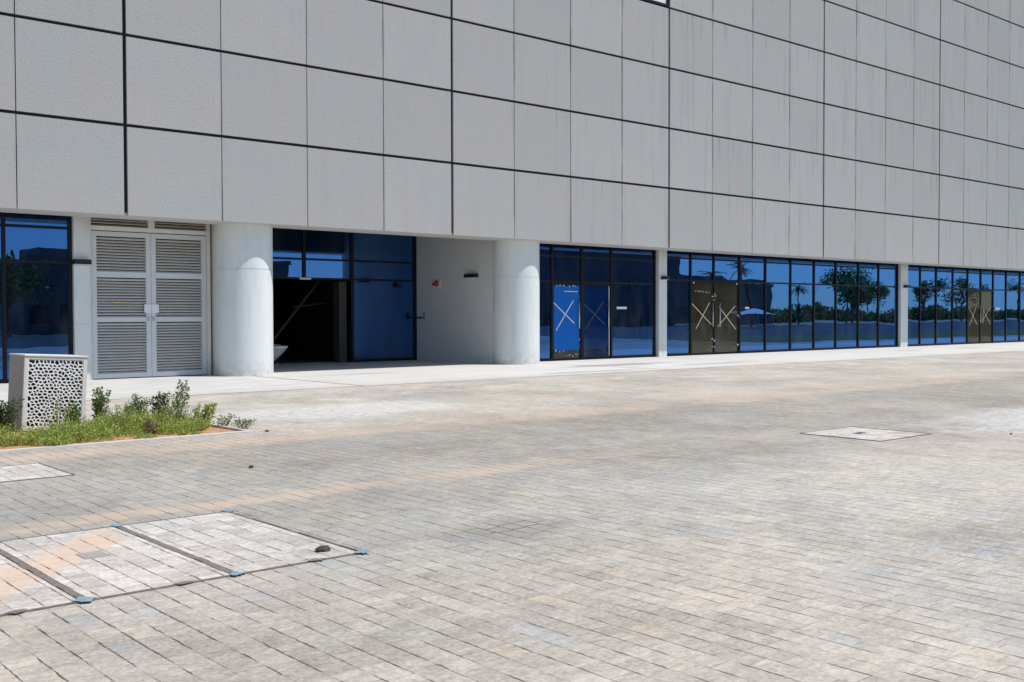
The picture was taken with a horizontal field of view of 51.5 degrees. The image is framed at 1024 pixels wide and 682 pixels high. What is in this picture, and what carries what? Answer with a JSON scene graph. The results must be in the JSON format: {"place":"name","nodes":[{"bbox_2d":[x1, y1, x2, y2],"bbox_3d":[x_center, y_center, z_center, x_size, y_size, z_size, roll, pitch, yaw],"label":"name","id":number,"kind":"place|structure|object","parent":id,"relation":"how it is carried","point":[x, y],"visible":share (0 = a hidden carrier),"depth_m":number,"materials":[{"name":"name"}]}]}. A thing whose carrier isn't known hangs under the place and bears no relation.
{"place":"outdoors","nodes":[
{"label":"outdoors","id":0,"kind":"place"},
{"bbox_2d":[0,421,233,449],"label":"soil","id":1,"kind":"structure","parent":0,"point":[208,430],"depth_m":12.51,"materials":[{"name":"brown soil"}]},
{"bbox_2d":[0,398,24,432],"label":"shrub","id":2,"kind":"object","parent":1,"relation":"on","point":[8,413],"visible":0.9,"depth_m":12.79,"materials":[{"name":"green plant"}]},
{"bbox_2d":[7,353,87,430],"bbox_3d":[-6.028,0.654,13.766,0.786,0.955,0.660,3,-1,-41],"label":"utility box","id":3,"kind":"object","parent":1,"relation":"on","point":[40,383],"visible":0.84,"depth_m":13.60,"materials":[{"name":"beige paint"}]},
{"bbox_2d":[43,397,72,430],"bbox_3d":[-5.396,0.916,12.605,0.312,0.530,0.393,0,1,5],"label":"shrub","id":4,"kind":"object","parent":1,"relation":"on","point":[64,419],"visible":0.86,"depth_m":12.65,"materials":[{"name":"green plant"}]},
{"bbox_2d":[63,401,81,424],"bbox_3d":[-5.552,0.966,13.451,0.246,0.388,0.234,0,1,-1],"label":"shrub","id":5,"kind":"object","parent":1,"relation":"on","point":[75,413],"visible":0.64,"depth_m":13.45,"materials":[{"name":"green plant"}]},
{"bbox_2d":[91,386,111,420],"bbox_3d":[-5.407,0.874,13.946,0.260,0.548,0.458,-1,2,-41],"label":"shrub","id":6,"kind":"object","parent":1,"relation":"on","point":[98,404],"visible":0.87,"depth_m":13.87,"materials":[{"name":"green plant"}]},
{"bbox_2d":[0,403,236,446],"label":"ground cover","id":7,"kind":"object","parent":1,"relation":"on","point":[101,428],"visible":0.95,"depth_m":12.59,"materials":[{"name":"green plant"}]},
{"bbox_2d":[108,403,133,431],"bbox_3d":[-4.784,0.955,12.990,0.303,0.430,0.228,0,1,-15],"label":"shrub","id":8,"kind":"object","parent":1,"relation":"on","point":[120,416],"visible":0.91,"depth_m":12.96,"materials":[{"name":"green plant"}]},
{"bbox_2d":[123,400,137,417],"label":"shrub","id":9,"kind":"object","parent":1,"relation":"on","point":[133,404],"visible":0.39,"depth_m":13.93,"materials":[{"name":"green plant"}]},
{"bbox_2d":[131,394,148,417],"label":"shrub","id":10,"kind":"object","parent":1,"relation":"on","point":[139,404],"visible":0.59,"depth_m":14.17,"materials":[{"name":"green plant"}]},
{"bbox_2d":[143,417,161,434],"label":"shrub","id":11,"kind":"object","parent":1,"relation":"on","point":[149,423],"visible":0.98,"depth_m":12.87,"materials":[{"name":"green plant"}]},
{"bbox_2d":[149,391,170,414],"bbox_3d":[-4.733,0.905,14.274,0.292,0.466,0.199,0,1,-11],"label":"shrub","id":12,"kind":"object","parent":1,"relation":"on","point":[161,401],"visible":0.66,"depth_m":14.25,"materials":[{"name":"green plant"}]},
{"bbox_2d":[151,402,173,425],"bbox_3d":[-4.399,0.961,13.403,0.281,0.396,0.267,-1,2,-41],"label":"shrub","id":13,"kind":"object","parent":1,"relation":"on","point":[163,413],"visible":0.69,"depth_m":13.41,"materials":[{"name":"green plant"}]},
{"bbox_2d":[167,379,189,415],"bbox_3d":[-4.497,0.826,14.340,0.339,0.620,0.226,-1,2,-41],"label":"shrub","id":14,"kind":"object","parent":1,"relation":"on","point":[181,394],"visible":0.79,"depth_m":14.35,"materials":[{"name":"green plant"}]},
{"bbox_2d":[167,394,189,421],"bbox_3d":[-4.282,0.916,13.664,0.287,0.473,0.266,0,1,-11],"label":"shrub","id":15,"kind":"object","parent":1,"relation":"on","point":[180,412],"visible":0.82,"depth_m":13.63,"materials":[{"name":"green plant"}]},
{"bbox_2d":[186,402,202,417],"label":"shrub","id":16,"kind":"object","parent":1,"relation":"on","point":[193,410],"visible":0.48,"depth_m":14.37,"materials":[{"name":"green plant"}]},
{"bbox_2d":[193,403,216,420],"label":"shrub","id":17,"kind":"object","parent":1,"relation":"on","point":[206,409],"visible":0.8,"depth_m":13.99,"materials":[{"name":"green plant"}]},
{"bbox_2d":[213,413,235,425],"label":"shrub","id":18,"kind":"object","parent":1,"relation":"on","point":[223,421],"visible":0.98,"depth_m":13.91,"materials":[{"name":"green plant"}]},
{"bbox_2d":[232,416,256,428],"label":"shrub","id":19,"kind":"object","parent":1,"relation":"on","point":[245,423],"visible":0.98,"depth_m":13.65,"materials":[{"name":"green plant"}]},
{"bbox_2d":[0,351,1023,681],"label":"plaza paving","id":20,"kind":"structure","parent":0,"point":[708,525],"depth_m":7.28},
{"bbox_2d":[0,463,74,482],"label":"access cover","id":21,"kind":"object","parent":20,"relation":"on","point":[20,472],"visible":1,"depth_m":9.82,"materials":[{"name":"concrete"}]},
{"bbox_2d":[0,415,254,452],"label":"bed edging","id":22,"kind":"object","parent":20,"relation":"on","point":[238,431],"visible":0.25,"depth_m":12.33,"materials":[{"name":"concrete"}]},
{"bbox_2d":[0,509,370,616],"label":"access cover","id":23,"kind":"object","parent":20,"relation":"on","point":[40,572],"visible":1,"depth_m":6.37,"materials":[{"name":"stone"}]},
{"bbox_2d":[315,545,330,551],"bbox_3d":[-1.161,1.275,6.518,0.100,0.032,0.078,-1,2,-41],"label":"stone","id":24,"kind":"object","parent":23,"relation":"on","point":[324,548],"visible":1,"depth_m":6.49,"materials":[{"name":"grey stone"}]},
{"bbox_2d":[800,426,930,441],"bbox_3d":[4.290,1.130,12.889,1.168,0.022,1.098,-1,2,-41],"label":"access cover","id":25,"kind":"object","parent":20,"relation":"on","point":[868,434],"visible":0.98,"depth_m":12.87,"materials":[{"name":"concrete"}]},
{"bbox_2d":[0,342,1023,404],"bbox_3d":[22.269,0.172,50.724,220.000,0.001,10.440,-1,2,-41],"label":"pavement","id":26,"kind":"structure","parent":0,"point":[344,374],"depth_m":28.42,"materials":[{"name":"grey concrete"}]},
{"bbox_2d":[273,344,287,367],"bbox_3d":[-6.588,0.427,29.297,0.824,0.679,2.065,0,1,-3],"label":"wheelbarrow","id":27,"kind":"object","parent":26,"relation":"on","point":[278,350],"visible":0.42,"depth_m":28.89,"materials":[{"name":"white metal"}]},
{"bbox_2d":[0,0,1023,382],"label":"commercial building","id":28,"kind":"structure","parent":26,"relation":"on","point":[234,188],"depth_m":32.11,"materials":[{"name":"grey concrete"}]},
{"bbox_2d":[0,212,72,382],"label":"shopfront window","id":29,"kind":"structure","parent":28,"relation":"in","point":[36,249],"depth_m":23.42,"materials":[{"name":"blue glass"}]},
{"bbox_2d":[72,259,91,264],"bbox_3d":[-9.671,-1.777,23.862,0.380,0.116,0.155,-1,2,-41],"label":"wall lamp","id":30,"kind":"object","parent":28,"relation":"attached to","point":[82,261],"visible":1,"depth_m":23.81,"materials":[{"name":"black plastic"}]},
{"bbox_2d":[91,231,151,378],"bbox_3d":[-9.059,-0.835,24.629,1.394,3.380,0.136,-1,2,-41],"label":"louvred door","id":31,"kind":"structure","parent":28,"relation":"in","point":[145,317],"depth_m":24.66,"materials":[{"name":"white paint"}]},
{"bbox_2d":[150,234,207,376],"bbox_3d":[-8.000,-0.859,25.544,1.391,3.380,0.136,-1,2,-41],"label":"louvred door","id":32,"kind":"structure","parent":28,"relation":"in","point":[201,317],"depth_m":25.56,"materials":[{"name":"white paint"}]},
{"bbox_2d":[272,228,416,361],"bbox_3d":[-5.972,-1.514,32.132,7.480,4.400,0.120,-1,2,-41],"label":"entrance window","id":33,"kind":"structure","parent":28,"relation":"in","point":[380,270],"depth_m":33.36,"materials":[{"name":"blue glass"}]},
{"bbox_2d":[432,280,439,288],"bbox_3d":[-2.443,-1.794,33.682,0.097,0.270,0.440,-1,2,-41],"label":"fire alarm","id":34,"kind":"object","parent":28,"relation":"attached to","point":[435,284],"visible":1,"depth_m":33.62,"materials":[{"name":"red plastic"}]},
{"bbox_2d":[464,274,477,277],"bbox_3d":[-1.247,-1.979,32.246,0.155,0.116,0.530,-1,2,-41],"label":"wall lamp","id":35,"kind":"object","parent":28,"relation":"attached to","point":[470,275],"visible":1,"depth_m":32.14,"materials":[{"name":"black plastic"}]},
{"bbox_2d":[553,283,580,360],"bbox_3d":[1.764,-0.622,34.026,1.230,2.470,0.121,-1,2,-41],"label":"shop door","id":36,"kind":"structure","parent":28,"relation":"in","point":[566,299],"depth_m":34.05,"materials":[{"name":"blue glass"}]},
{"bbox_2d":[583,283,609,358],"bbox_3d":[2.793,-0.646,34.914,1.270,2.470,0.121,-1,2,-41],"label":"shop door","id":37,"kind":"structure","parent":28,"relation":"in","point":[596,300],"depth_m":34.96,"materials":[{"name":"blue glass"}]},
{"bbox_2d":[539,243,655,360],"bbox_3d":[2.685,-1.599,34.853,5.950,4.400,0.120,-1,2,-41],"label":"shopfront window","id":38,"kind":"structure","parent":28,"relation":"in","point":[630,274],"depth_m":35.53,"materials":[{"name":"blue glass"}]},
{"bbox_2d":[643,0,668,6],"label":"upper window","id":39,"kind":"structure","parent":28,"relation":"in","point":[665,3],"depth_m":34.42,"materials":[{"name":"glass"}]},
{"bbox_2d":[661,276,669,279],"bbox_3d":[5.323,-2.184,36.787,0.300,0.116,0.155,-1,2,-41],"label":"wall lamp","id":40,"kind":"object","parent":28,"relation":"attached to","point":[665,277],"visible":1,"depth_m":36.70,"materials":[{"name":"black plastic"}]},
{"bbox_2d":[692,282,713,354],"bbox_3d":[6.928,-0.822,38.485,1.300,2.630,0.121,-1,2,-41],"label":"shop door","id":41,"kind":"structure","parent":28,"relation":"in","point":[702,292],"depth_m":38.54,"materials":[{"name":"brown glass"}]},
{"bbox_2d":[713,282,738,353],"bbox_3d":[7.957,-0.846,39.373,1.540,2.630,0.121,-1,2,-41],"label":"shop door","id":42,"kind":"structure","parent":28,"relation":"in","point":[726,297],"depth_m":39.44,"materials":[{"name":"brown glass"}]},
{"bbox_2d":[667,251,897,355],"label":"shopfront window","id":43,"kind":"structure","parent":28,"relation":"in","point":[794,304],"depth_m":42.19,"materials":[{"name":"blue glass"}]},
{"bbox_2d":[908,265,1023,345],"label":"shopfront window","id":44,"kind":"structure","parent":28,"relation":"in","point":[937,295],"depth_m":50.88,"materials":[{"name":"blue glass"}]},
{"bbox_2d":[968,290,980,343],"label":"shop door","id":45,"kind":"structure","parent":28,"relation":"in","point":[974,298],"depth_m":52.20,"materials":[{"name":"brown glass"}]},
{"bbox_2d":[980,290,992,342],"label":"shop door","id":46,"kind":"structure","parent":28,"relation":"in","point":[986,325],"depth_m":53.06,"materials":[{"name":"brown glass"}]},
{"bbox_2d":[259,346,1023,385],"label":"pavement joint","id":47,"kind":"object","parent":26,"relation":"on","point":[548,363],"visible":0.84,"depth_m":29.27,"materials":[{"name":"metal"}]}
]}

